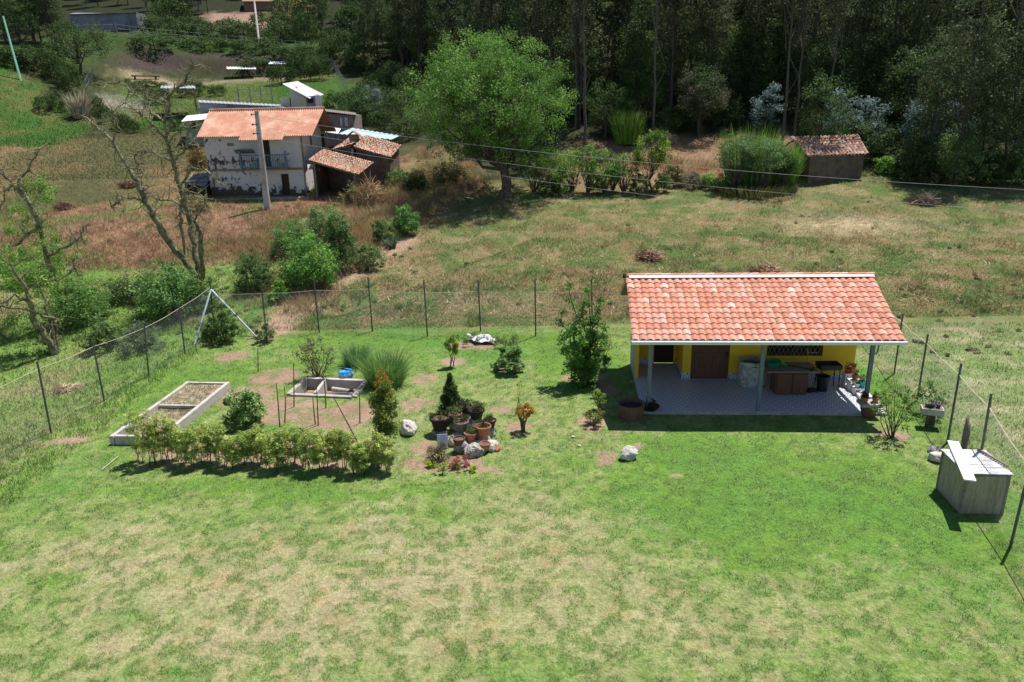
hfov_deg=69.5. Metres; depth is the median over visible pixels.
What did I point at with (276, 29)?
terrace bush
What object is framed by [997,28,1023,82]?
wood tree
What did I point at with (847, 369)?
plant pot
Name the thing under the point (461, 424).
plant pot
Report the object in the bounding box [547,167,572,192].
bush
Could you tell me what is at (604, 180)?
shrub
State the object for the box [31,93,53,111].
terrace bush
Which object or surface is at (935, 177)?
bush
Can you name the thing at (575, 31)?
eucalyptus
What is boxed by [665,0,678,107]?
eucalyptus
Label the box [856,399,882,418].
plant pedestal
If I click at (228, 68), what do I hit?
table roof
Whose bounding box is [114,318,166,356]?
bush
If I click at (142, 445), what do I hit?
hedge shrub
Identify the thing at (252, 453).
hedge shrub
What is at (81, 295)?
bush
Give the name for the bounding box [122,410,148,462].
hedge shrub
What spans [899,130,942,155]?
understorey bush
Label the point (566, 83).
wood tree
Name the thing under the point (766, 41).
wood tree
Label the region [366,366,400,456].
orange tipped shrub
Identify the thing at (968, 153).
bush
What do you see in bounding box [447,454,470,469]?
pink flowers
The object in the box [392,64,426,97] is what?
terrace bush
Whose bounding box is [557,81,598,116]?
understorey bush
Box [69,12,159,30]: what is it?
grey warehouse
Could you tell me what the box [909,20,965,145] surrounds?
eucalyptus
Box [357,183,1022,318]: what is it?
corn litter
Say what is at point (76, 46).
dark tree
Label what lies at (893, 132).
understorey bush
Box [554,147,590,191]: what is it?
shrub
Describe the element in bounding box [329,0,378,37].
terrace bush
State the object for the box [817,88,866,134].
young eucalyptus
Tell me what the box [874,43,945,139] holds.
wood tree
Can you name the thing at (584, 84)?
eucalyptus
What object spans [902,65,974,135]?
wood tree
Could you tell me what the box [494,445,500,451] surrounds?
pile stone
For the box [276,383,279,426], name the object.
wooden stake
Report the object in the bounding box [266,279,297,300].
bush
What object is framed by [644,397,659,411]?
planter bowl
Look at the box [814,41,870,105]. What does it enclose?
wood tree
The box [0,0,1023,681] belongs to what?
ground
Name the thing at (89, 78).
post and wire fence
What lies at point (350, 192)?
bush
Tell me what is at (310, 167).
tin awning
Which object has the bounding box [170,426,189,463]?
hedge shrub
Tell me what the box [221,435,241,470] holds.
hedge shrub
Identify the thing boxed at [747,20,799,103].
wood tree
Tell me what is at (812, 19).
eucalyptus
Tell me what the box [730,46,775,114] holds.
wood tree
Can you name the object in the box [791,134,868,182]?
tiled hut
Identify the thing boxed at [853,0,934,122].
eucalyptus
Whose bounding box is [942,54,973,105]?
wood tree
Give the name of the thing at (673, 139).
brush heap
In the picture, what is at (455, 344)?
young tree
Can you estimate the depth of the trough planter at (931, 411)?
22.96 m
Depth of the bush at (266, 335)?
32.74 m
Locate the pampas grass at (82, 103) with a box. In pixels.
[59,87,94,118]
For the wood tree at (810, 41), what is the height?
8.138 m
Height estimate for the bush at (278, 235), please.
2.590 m
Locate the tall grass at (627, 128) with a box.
[607,105,651,143]
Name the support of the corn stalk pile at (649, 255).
on the ground at (266, 380)
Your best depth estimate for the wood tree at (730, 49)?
75.06 m
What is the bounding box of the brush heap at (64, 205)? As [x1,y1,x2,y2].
[51,198,77,210]
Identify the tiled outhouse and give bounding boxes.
[354,135,400,184]
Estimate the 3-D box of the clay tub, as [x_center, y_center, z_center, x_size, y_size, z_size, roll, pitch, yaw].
[3.909,2.269,24.317,0.920,0.500,0.920,-1,18,0]
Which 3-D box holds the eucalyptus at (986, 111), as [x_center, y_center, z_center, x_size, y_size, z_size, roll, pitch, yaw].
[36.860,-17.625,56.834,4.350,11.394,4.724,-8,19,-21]
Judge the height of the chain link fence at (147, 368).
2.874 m
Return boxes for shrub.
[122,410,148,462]
[132,407,156,465]
[143,416,166,463]
[150,411,171,460]
[161,419,181,459]
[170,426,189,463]
[176,425,200,469]
[186,426,209,465]
[196,421,214,461]
[203,423,223,462]
[211,424,233,466]
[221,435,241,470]
[230,430,253,465]
[241,429,258,462]
[246,423,265,464]
[255,430,276,469]
[265,436,285,470]
[272,427,293,466]
[280,423,299,464]
[287,425,307,467]
[296,428,319,471]
[307,431,328,472]
[316,428,335,468]
[324,427,344,467]
[330,429,352,470]
[341,431,362,474]
[350,441,372,474]
[360,437,380,470]
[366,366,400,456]
[369,429,385,468]
[374,436,397,471]
[512,146,554,191]
[515,402,535,431]
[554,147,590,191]
[573,141,601,192]
[582,408,604,426]
[587,148,623,194]
[601,163,625,191]
[608,150,639,192]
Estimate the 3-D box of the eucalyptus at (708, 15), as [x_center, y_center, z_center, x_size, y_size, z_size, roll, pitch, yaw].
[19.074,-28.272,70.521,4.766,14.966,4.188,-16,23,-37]
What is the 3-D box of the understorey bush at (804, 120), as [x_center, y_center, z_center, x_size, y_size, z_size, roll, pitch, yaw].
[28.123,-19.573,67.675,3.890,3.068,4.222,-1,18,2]
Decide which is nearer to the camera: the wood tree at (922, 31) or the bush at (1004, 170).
the bush at (1004, 170)
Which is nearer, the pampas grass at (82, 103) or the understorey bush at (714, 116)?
the understorey bush at (714, 116)
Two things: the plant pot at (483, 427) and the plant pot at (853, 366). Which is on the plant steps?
the plant pot at (853, 366)
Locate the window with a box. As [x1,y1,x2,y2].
[766,345,822,355]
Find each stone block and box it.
[927,445,940,452]
[928,451,941,462]
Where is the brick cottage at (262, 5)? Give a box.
[242,0,275,10]
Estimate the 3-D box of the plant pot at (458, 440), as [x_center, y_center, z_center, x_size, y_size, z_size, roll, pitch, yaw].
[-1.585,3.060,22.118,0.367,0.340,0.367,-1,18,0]
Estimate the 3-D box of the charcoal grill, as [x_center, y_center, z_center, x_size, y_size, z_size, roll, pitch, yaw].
[11.153,1.215,26.067,0.760,0.937,0.520,-1,18,0]
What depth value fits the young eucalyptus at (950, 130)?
61.07 m
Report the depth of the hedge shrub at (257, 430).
21.35 m
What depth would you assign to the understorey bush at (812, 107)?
72.06 m
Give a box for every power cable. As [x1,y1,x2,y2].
[264,117,1023,189]
[265,127,1017,210]
[266,137,1019,230]
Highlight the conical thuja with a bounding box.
[436,372,463,423]
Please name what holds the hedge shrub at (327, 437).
on the ground at (266, 380)
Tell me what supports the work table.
on the tiled cottage at (695, 337)
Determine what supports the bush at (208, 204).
on the ground at (266, 380)
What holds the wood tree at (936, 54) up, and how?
on the ground at (266, 380)
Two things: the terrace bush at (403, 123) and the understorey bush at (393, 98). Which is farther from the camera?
the understorey bush at (393, 98)
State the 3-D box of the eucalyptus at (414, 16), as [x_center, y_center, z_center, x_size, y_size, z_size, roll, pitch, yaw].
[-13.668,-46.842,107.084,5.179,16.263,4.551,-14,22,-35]
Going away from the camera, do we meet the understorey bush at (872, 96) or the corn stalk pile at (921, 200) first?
the corn stalk pile at (921, 200)
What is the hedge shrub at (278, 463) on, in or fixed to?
on the ground at (266, 380)
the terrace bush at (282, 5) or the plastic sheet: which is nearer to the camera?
the plastic sheet
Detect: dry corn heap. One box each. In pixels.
[183,137,206,167]
[346,169,390,206]
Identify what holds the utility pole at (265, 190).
on the ground at (266, 380)
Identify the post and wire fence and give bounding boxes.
[70,23,115,36]
[83,65,94,90]
[115,23,309,49]
[237,86,272,102]
[326,54,346,92]
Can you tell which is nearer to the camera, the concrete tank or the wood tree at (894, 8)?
the concrete tank
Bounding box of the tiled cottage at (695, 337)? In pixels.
[620,272,907,415]
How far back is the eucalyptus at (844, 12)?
63.11 m
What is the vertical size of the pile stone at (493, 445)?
0.343 m
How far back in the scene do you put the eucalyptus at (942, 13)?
79.64 m
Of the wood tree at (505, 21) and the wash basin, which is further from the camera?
the wood tree at (505, 21)
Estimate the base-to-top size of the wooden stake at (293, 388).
1.713 m
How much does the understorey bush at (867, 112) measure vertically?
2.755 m
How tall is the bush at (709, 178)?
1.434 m
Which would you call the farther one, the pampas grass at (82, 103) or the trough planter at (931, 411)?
the pampas grass at (82, 103)
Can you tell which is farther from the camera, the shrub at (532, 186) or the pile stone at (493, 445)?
the shrub at (532, 186)
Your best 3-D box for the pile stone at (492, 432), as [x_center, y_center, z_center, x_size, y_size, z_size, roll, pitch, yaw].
[-0.666,2.867,23.227,0.352,0.449,0.351,-9,19,-22]
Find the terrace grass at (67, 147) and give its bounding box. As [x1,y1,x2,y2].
[0,28,334,181]
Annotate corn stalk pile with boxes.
[632,247,663,261]
[745,255,788,272]
[902,193,940,205]
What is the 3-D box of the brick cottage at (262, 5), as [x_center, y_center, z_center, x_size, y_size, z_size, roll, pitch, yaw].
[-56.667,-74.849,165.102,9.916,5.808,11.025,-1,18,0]
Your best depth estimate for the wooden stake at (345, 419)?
22.77 m
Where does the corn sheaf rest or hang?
on the ground at (266, 380)
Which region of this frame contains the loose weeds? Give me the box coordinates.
[0,154,1022,356]
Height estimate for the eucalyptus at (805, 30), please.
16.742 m
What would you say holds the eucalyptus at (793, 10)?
on the ground at (266, 380)
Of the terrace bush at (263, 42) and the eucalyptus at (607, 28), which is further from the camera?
the terrace bush at (263, 42)
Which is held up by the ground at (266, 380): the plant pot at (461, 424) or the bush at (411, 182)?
the bush at (411, 182)
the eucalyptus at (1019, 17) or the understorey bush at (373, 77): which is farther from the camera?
the understorey bush at (373, 77)
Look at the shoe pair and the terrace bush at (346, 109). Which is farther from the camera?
the terrace bush at (346, 109)
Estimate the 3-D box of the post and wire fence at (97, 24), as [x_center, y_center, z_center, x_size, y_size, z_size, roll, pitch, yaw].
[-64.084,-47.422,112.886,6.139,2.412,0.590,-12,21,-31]
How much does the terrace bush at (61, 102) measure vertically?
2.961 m
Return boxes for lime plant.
[425,459,436,467]
[433,460,448,472]
[451,461,461,469]
[469,464,476,472]
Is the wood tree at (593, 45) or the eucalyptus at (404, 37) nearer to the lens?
the wood tree at (593, 45)
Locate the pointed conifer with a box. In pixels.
[409,15,439,70]
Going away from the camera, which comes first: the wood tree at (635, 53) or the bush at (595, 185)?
the bush at (595, 185)
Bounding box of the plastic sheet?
[467,333,494,342]
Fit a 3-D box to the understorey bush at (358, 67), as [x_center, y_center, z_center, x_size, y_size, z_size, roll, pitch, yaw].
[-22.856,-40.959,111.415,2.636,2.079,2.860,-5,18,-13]
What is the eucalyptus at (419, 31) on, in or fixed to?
on the ground at (266, 380)
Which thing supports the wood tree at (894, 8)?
on the ground at (266, 380)
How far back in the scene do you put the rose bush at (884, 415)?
22.30 m
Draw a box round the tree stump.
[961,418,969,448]
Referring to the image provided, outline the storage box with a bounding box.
[935,448,1013,514]
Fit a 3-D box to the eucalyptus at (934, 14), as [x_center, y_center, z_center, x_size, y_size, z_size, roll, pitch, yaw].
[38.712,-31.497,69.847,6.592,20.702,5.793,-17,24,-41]
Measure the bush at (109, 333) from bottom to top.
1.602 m
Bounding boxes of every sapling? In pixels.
[516,381,524,405]
[592,389,606,414]
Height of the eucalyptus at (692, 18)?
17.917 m
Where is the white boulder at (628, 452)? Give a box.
[620,445,637,460]
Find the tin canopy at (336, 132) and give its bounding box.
[325,128,340,149]
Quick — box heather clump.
[424,442,451,462]
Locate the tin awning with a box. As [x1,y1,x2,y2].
[307,164,319,169]
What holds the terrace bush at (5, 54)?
on the ground at (266, 380)
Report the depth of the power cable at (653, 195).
48.11 m
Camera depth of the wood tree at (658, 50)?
75.36 m
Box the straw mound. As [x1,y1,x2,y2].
[48,379,81,393]
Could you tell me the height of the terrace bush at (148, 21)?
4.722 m
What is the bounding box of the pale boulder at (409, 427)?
[400,419,417,435]
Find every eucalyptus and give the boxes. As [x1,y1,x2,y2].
[20,0,41,41]
[29,0,64,24]
[31,0,62,53]
[33,0,67,54]
[178,0,197,11]
[361,0,387,67]
[363,88,382,110]
[378,0,416,75]
[397,5,409,63]
[399,0,439,79]
[401,0,438,72]
[403,0,426,46]
[421,0,462,75]
[432,0,463,42]
[433,0,465,48]
[434,0,462,61]
[455,0,502,90]
[470,0,512,34]
[502,0,553,50]
[504,0,560,123]
[533,0,578,86]
[552,0,614,128]
[560,0,583,129]
[566,0,595,149]
[588,0,647,82]
[597,0,653,103]
[603,0,620,100]
[603,0,631,74]
[647,0,705,117]
[651,0,666,140]
[663,0,682,112]
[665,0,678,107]
[678,0,702,69]
[680,0,721,72]
[684,0,735,78]
[687,0,737,121]
[728,0,760,23]
[733,0,784,115]
[736,0,793,97]
[748,81,787,132]
[761,0,815,40]
[771,0,800,143]
[776,2,830,89]
[784,0,822,140]
[789,0,812,114]
[796,1,813,105]
[807,1,830,79]
[807,5,821,73]
[811,0,879,114]
[816,0,858,123]
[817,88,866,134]
[831,1,862,38]
[843,0,885,101]
[851,96,894,155]
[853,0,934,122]
[854,0,872,99]
[889,0,951,113]
[896,98,943,144]
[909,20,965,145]
[910,0,966,35]
[925,0,976,63]
[928,99,973,155]
[935,0,1011,184]
[957,0,1000,44]
[959,32,1023,182]
[962,0,994,112]
[975,13,1023,185]
[985,0,1023,59]
[994,0,1023,145]
[1015,47,1023,133]
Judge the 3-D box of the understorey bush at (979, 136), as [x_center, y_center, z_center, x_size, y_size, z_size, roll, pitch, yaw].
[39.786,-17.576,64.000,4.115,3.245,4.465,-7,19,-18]
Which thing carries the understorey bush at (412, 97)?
on the ground at (266, 380)
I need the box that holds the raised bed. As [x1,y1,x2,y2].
[109,379,230,445]
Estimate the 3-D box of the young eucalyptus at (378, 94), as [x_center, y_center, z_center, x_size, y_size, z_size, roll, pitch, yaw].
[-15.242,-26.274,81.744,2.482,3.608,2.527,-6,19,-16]
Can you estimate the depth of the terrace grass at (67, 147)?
78.00 m
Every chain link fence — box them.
[0,288,255,458]
[209,277,629,336]
[876,299,1023,568]
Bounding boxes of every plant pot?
[428,409,449,431]
[446,406,462,423]
[453,413,468,432]
[453,435,464,445]
[457,399,471,415]
[464,424,477,441]
[466,400,486,419]
[474,418,490,438]
[479,441,490,450]
[484,414,496,428]
[844,364,850,372]
[846,362,857,372]
[851,369,858,379]
[854,380,859,387]
[857,374,865,387]
[860,391,868,401]
[871,390,879,402]
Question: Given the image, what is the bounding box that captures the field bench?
[131,75,159,79]
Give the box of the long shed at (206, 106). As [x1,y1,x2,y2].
[198,100,286,119]
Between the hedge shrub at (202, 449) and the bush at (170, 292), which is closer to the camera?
the hedge shrub at (202, 449)
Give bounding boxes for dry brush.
[204,140,725,318]
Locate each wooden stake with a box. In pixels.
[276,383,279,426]
[284,386,285,422]
[293,363,294,406]
[312,396,315,424]
[316,385,318,424]
[333,396,357,440]
[359,391,359,422]
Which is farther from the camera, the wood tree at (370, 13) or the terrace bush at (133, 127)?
the wood tree at (370, 13)
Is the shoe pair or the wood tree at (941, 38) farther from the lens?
the wood tree at (941, 38)
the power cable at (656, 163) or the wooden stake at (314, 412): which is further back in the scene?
the power cable at (656, 163)
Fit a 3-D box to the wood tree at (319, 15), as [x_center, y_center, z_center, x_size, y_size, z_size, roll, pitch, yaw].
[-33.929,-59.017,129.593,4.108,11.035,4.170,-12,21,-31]
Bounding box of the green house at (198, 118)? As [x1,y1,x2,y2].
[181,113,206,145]
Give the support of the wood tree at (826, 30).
on the ground at (266, 380)
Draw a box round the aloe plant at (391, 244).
[383,235,400,248]
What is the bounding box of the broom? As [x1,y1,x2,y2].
[787,364,814,370]
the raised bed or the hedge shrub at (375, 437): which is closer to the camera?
the hedge shrub at (375, 437)
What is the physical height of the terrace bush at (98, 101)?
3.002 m
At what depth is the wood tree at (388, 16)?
112.22 m
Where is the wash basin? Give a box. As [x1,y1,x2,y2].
[765,358,781,367]
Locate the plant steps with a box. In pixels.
[841,371,871,398]
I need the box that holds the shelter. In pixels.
[268,61,290,75]
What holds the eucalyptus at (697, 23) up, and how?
on the ground at (266, 380)
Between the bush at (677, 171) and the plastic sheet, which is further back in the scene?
the bush at (677, 171)
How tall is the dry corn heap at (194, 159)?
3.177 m
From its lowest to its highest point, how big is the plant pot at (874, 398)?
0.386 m
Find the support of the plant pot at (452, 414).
on the pile stone at (452, 427)
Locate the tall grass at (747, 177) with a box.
[717,121,786,186]
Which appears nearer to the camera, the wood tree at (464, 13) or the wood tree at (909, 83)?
the wood tree at (909, 83)
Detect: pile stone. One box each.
[432,429,448,436]
[448,433,457,445]
[449,423,456,431]
[453,437,468,453]
[464,442,485,457]
[478,436,490,440]
[487,439,498,451]
[489,426,496,436]
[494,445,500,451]
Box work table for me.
[764,362,819,393]
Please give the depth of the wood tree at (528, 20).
74.16 m
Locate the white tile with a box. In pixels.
[437,434,447,447]
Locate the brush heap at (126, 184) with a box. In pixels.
[116,180,135,187]
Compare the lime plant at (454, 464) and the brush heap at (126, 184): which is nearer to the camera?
the lime plant at (454, 464)
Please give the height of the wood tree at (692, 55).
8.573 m
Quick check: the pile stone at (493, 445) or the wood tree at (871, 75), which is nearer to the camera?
the pile stone at (493, 445)
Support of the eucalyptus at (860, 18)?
on the ground at (266, 380)
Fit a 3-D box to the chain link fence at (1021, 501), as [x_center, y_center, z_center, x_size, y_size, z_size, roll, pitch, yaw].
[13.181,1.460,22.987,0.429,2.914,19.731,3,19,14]
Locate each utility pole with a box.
[2,16,21,80]
[251,111,270,209]
[253,0,259,40]
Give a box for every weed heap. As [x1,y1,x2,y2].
[456,331,490,343]
[487,333,518,345]
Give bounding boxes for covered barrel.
[338,368,353,378]
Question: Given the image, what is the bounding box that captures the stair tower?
[283,81,322,106]
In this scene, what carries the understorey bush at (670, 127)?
on the ground at (266, 380)
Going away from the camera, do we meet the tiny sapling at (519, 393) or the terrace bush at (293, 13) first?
the tiny sapling at (519, 393)
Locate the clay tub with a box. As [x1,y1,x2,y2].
[617,398,644,421]
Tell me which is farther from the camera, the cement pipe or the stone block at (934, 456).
the cement pipe
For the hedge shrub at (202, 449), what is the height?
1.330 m
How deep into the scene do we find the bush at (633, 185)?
57.40 m
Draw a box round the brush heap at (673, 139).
[656,131,678,143]
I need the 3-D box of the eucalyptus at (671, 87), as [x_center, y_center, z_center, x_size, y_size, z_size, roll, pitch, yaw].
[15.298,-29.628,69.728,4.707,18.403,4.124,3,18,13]
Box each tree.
[0,0,20,43]
[0,0,42,45]
[0,140,94,321]
[0,244,72,355]
[11,0,44,41]
[14,0,37,40]
[41,17,116,75]
[70,56,230,282]
[308,0,330,31]
[338,0,362,28]
[350,0,373,56]
[357,0,381,33]
[369,2,392,48]
[378,5,398,59]
[384,10,406,61]
[384,15,409,60]
[390,11,415,64]
[397,25,579,197]
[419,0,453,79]
[444,335,459,366]
[460,0,511,58]
[485,0,511,36]
[488,10,536,75]
[507,0,556,98]
[530,36,578,118]
[539,0,568,56]
[542,65,578,124]
[549,58,574,78]
[551,27,608,99]
[553,0,613,67]
[553,281,611,387]
[571,16,609,83]
[577,0,611,43]
[579,76,632,136]
[607,21,657,98]
[612,2,657,114]
[617,0,665,85]
[619,37,678,123]
[620,0,663,40]
[628,57,668,117]
[632,127,672,191]
[635,8,680,64]
[649,47,679,92]
[652,7,701,64]
[658,1,693,97]
[659,54,691,87]
[672,62,733,136]
[673,32,732,106]
[693,23,736,72]
[708,26,746,89]
[708,56,747,117]
[711,49,743,96]
[712,10,774,109]
[729,36,780,117]
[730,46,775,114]
[734,16,785,97]
[747,0,794,44]
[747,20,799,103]
[759,37,798,108]
[760,16,795,72]
[763,26,810,106]
[780,50,821,112]
[783,31,837,107]
[788,57,832,117]
[792,69,860,141]
[794,32,863,106]
[807,0,853,48]
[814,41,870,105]
[833,56,858,97]
[847,32,912,113]
[852,30,904,110]
[854,25,913,106]
[867,0,932,47]
[867,27,927,109]
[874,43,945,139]
[894,57,930,112]
[895,39,955,111]
[898,19,940,64]
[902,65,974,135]
[919,18,971,66]
[924,23,955,66]
[929,36,976,115]
[940,36,980,97]
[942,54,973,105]
[949,47,1004,111]
[956,74,1015,151]
[959,60,1014,113]
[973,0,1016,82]
[986,0,1023,61]
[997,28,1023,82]
[997,77,1023,138]
[1005,55,1023,118]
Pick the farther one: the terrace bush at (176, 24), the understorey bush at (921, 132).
the terrace bush at (176, 24)
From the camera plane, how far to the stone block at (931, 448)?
21.41 m
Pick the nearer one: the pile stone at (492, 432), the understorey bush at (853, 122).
the pile stone at (492, 432)
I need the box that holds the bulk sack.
[737,356,765,387]
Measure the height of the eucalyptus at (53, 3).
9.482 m
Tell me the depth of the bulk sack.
26.23 m
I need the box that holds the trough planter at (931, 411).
[920,399,944,428]
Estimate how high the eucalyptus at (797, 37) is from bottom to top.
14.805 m
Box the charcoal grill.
[814,361,842,389]
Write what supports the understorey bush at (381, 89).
on the ground at (266, 380)
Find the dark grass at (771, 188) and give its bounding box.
[713,180,800,197]
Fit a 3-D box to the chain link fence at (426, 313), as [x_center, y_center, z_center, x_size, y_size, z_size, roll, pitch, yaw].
[0.751,-1.460,32.893,29.341,2.843,0.852,0,18,4]
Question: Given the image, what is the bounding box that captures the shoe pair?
[806,387,818,392]
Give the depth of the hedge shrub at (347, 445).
20.66 m
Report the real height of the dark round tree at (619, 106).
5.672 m
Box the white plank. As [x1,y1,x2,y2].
[947,440,975,481]
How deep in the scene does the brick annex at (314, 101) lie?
79.51 m
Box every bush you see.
[0,42,41,65]
[0,44,15,60]
[3,242,70,283]
[10,48,62,69]
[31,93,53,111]
[39,49,71,81]
[42,274,119,326]
[46,87,70,108]
[51,62,85,92]
[78,315,125,353]
[87,94,105,113]
[93,103,112,121]
[106,270,149,305]
[110,112,134,130]
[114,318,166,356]
[124,78,169,88]
[125,255,217,320]
[126,118,139,132]
[127,33,176,44]
[136,11,180,34]
[143,85,174,101]
[146,0,195,20]
[156,18,196,37]
[167,117,181,129]
[172,14,210,30]
[175,35,229,47]
[175,79,208,95]
[181,275,219,310]
[183,194,212,211]
[187,21,232,37]
[195,314,221,339]
[204,303,240,343]
[207,84,227,95]
[211,15,249,32]
[219,21,263,38]
[221,388,267,433]
[223,37,285,50]
[230,248,278,291]
[235,55,276,70]
[248,9,286,30]
[251,316,276,342]
[259,18,296,41]
[265,61,295,83]
[266,0,300,21]
[266,42,318,56]
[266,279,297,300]
[268,214,316,256]
[272,230,342,291]
[279,7,322,34]
[283,47,316,81]
[283,50,328,69]
[290,9,320,45]
[291,336,337,377]
[293,0,331,23]
[302,204,343,237]
[305,54,333,79]
[314,38,336,60]
[316,28,346,45]
[320,202,357,271]
[322,89,349,109]
[325,25,360,58]
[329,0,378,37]
[335,103,362,121]
[336,340,374,367]
[338,181,370,204]
[341,39,387,67]
[341,85,369,105]
[341,89,376,115]
[343,96,371,117]
[346,341,424,389]
[349,243,385,268]
[352,62,368,74]
[353,78,386,94]
[353,83,390,99]
[355,72,391,91]
[355,97,378,114]
[356,101,390,124]
[357,70,385,87]
[362,74,391,90]
[364,105,398,130]
[365,4,397,35]
[371,218,398,242]
[374,59,401,77]
[374,92,410,118]
[380,70,402,91]
[381,85,413,113]
[382,166,409,184]
[384,63,410,81]
[388,203,420,237]
[391,114,426,136]
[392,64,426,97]
[398,168,430,191]
[399,61,425,78]
[405,90,423,105]
[417,54,443,73]
[423,160,474,182]
[490,345,525,372]
[536,173,563,196]
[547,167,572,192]
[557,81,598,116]
[573,88,601,113]
[587,173,603,193]
[588,105,616,132]
[588,107,612,130]
[598,335,612,355]
[605,78,626,99]
[628,171,652,192]
[647,72,684,99]
[648,111,683,134]
[651,173,672,191]
[661,164,688,184]
[672,99,707,121]
[674,171,706,186]
[697,172,726,189]
[705,97,752,127]
[712,132,759,186]
[729,86,766,111]
[739,135,791,188]
[764,84,795,104]
[772,147,803,186]
[793,97,831,114]
[797,111,836,135]
[822,121,852,137]
[823,114,874,141]
[826,120,889,158]
[841,96,868,116]
[847,103,885,121]
[851,90,901,120]
[859,117,914,157]
[870,386,920,439]
[872,155,896,173]
[883,83,921,112]
[888,132,949,180]
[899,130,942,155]
[900,117,948,146]
[914,379,949,410]
[921,164,953,186]
[926,124,1002,183]
[949,121,995,145]
[961,144,1018,184]
[998,138,1023,185]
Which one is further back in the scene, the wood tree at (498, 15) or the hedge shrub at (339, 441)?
the wood tree at (498, 15)
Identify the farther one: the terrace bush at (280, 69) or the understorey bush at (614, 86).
the terrace bush at (280, 69)
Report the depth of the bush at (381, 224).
46.77 m
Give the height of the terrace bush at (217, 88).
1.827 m
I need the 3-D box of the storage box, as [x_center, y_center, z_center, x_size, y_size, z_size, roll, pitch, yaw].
[11.719,3.544,18.750,1.153,1.216,1.320,0,18,5]
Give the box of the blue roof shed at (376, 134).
[338,128,398,143]
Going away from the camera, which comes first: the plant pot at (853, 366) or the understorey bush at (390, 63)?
the plant pot at (853, 366)
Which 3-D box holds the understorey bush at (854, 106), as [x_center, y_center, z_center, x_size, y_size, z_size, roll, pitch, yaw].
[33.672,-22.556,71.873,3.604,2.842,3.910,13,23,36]
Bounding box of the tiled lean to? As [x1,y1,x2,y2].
[309,149,373,196]
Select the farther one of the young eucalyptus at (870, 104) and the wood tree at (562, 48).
the wood tree at (562, 48)
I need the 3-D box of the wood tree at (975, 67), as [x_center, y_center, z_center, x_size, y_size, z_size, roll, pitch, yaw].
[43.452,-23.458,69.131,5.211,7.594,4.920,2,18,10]
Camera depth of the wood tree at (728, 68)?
74.28 m
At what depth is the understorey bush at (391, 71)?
98.49 m
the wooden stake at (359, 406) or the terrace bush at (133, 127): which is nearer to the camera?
the wooden stake at (359, 406)
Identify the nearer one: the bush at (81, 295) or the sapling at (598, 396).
the sapling at (598, 396)
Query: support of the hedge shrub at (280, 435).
on the ground at (266, 380)
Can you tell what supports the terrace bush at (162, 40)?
on the ground at (266, 380)
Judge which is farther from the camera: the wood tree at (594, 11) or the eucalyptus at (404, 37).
the eucalyptus at (404, 37)
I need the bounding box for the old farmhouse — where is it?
[197,106,335,199]
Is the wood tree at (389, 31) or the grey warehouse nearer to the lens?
the wood tree at (389, 31)
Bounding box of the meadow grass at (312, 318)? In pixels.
[0,133,1023,342]
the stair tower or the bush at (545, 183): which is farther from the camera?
the stair tower
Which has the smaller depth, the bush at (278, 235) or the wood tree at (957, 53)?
the bush at (278, 235)
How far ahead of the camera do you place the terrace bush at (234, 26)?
126.81 m
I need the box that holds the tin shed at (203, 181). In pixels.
[185,173,211,199]
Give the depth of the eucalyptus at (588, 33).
69.08 m
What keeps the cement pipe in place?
in the concrete tank
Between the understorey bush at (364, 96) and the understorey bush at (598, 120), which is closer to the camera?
the understorey bush at (598, 120)
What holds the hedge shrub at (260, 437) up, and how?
on the ground at (266, 380)
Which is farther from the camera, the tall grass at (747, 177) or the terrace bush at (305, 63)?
the terrace bush at (305, 63)
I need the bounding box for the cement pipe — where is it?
[331,387,350,392]
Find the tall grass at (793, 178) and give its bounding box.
[768,139,808,187]
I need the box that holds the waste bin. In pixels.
[816,373,829,391]
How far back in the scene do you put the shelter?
111.76 m
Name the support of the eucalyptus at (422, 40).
on the ground at (266, 380)
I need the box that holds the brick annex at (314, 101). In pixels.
[306,95,321,106]
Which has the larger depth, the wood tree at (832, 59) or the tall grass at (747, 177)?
the wood tree at (832, 59)
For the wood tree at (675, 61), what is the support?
on the ground at (266, 380)
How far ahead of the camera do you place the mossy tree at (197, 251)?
38.65 m
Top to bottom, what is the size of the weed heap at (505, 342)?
0.542 m
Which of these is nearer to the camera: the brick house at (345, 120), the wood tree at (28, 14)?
the brick house at (345, 120)
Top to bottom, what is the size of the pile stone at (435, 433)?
0.259 m
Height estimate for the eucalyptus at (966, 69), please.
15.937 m
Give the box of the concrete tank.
[286,377,367,398]
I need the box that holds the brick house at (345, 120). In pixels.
[324,109,361,146]
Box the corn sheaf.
[919,190,940,205]
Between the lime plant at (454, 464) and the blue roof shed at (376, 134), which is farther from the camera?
the blue roof shed at (376, 134)
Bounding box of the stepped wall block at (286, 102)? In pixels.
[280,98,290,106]
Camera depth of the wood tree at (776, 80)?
72.77 m
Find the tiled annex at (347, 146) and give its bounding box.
[332,135,364,159]
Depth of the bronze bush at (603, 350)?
29.61 m
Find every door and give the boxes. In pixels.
[263,140,271,166]
[281,174,290,195]
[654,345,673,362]
[690,345,729,377]

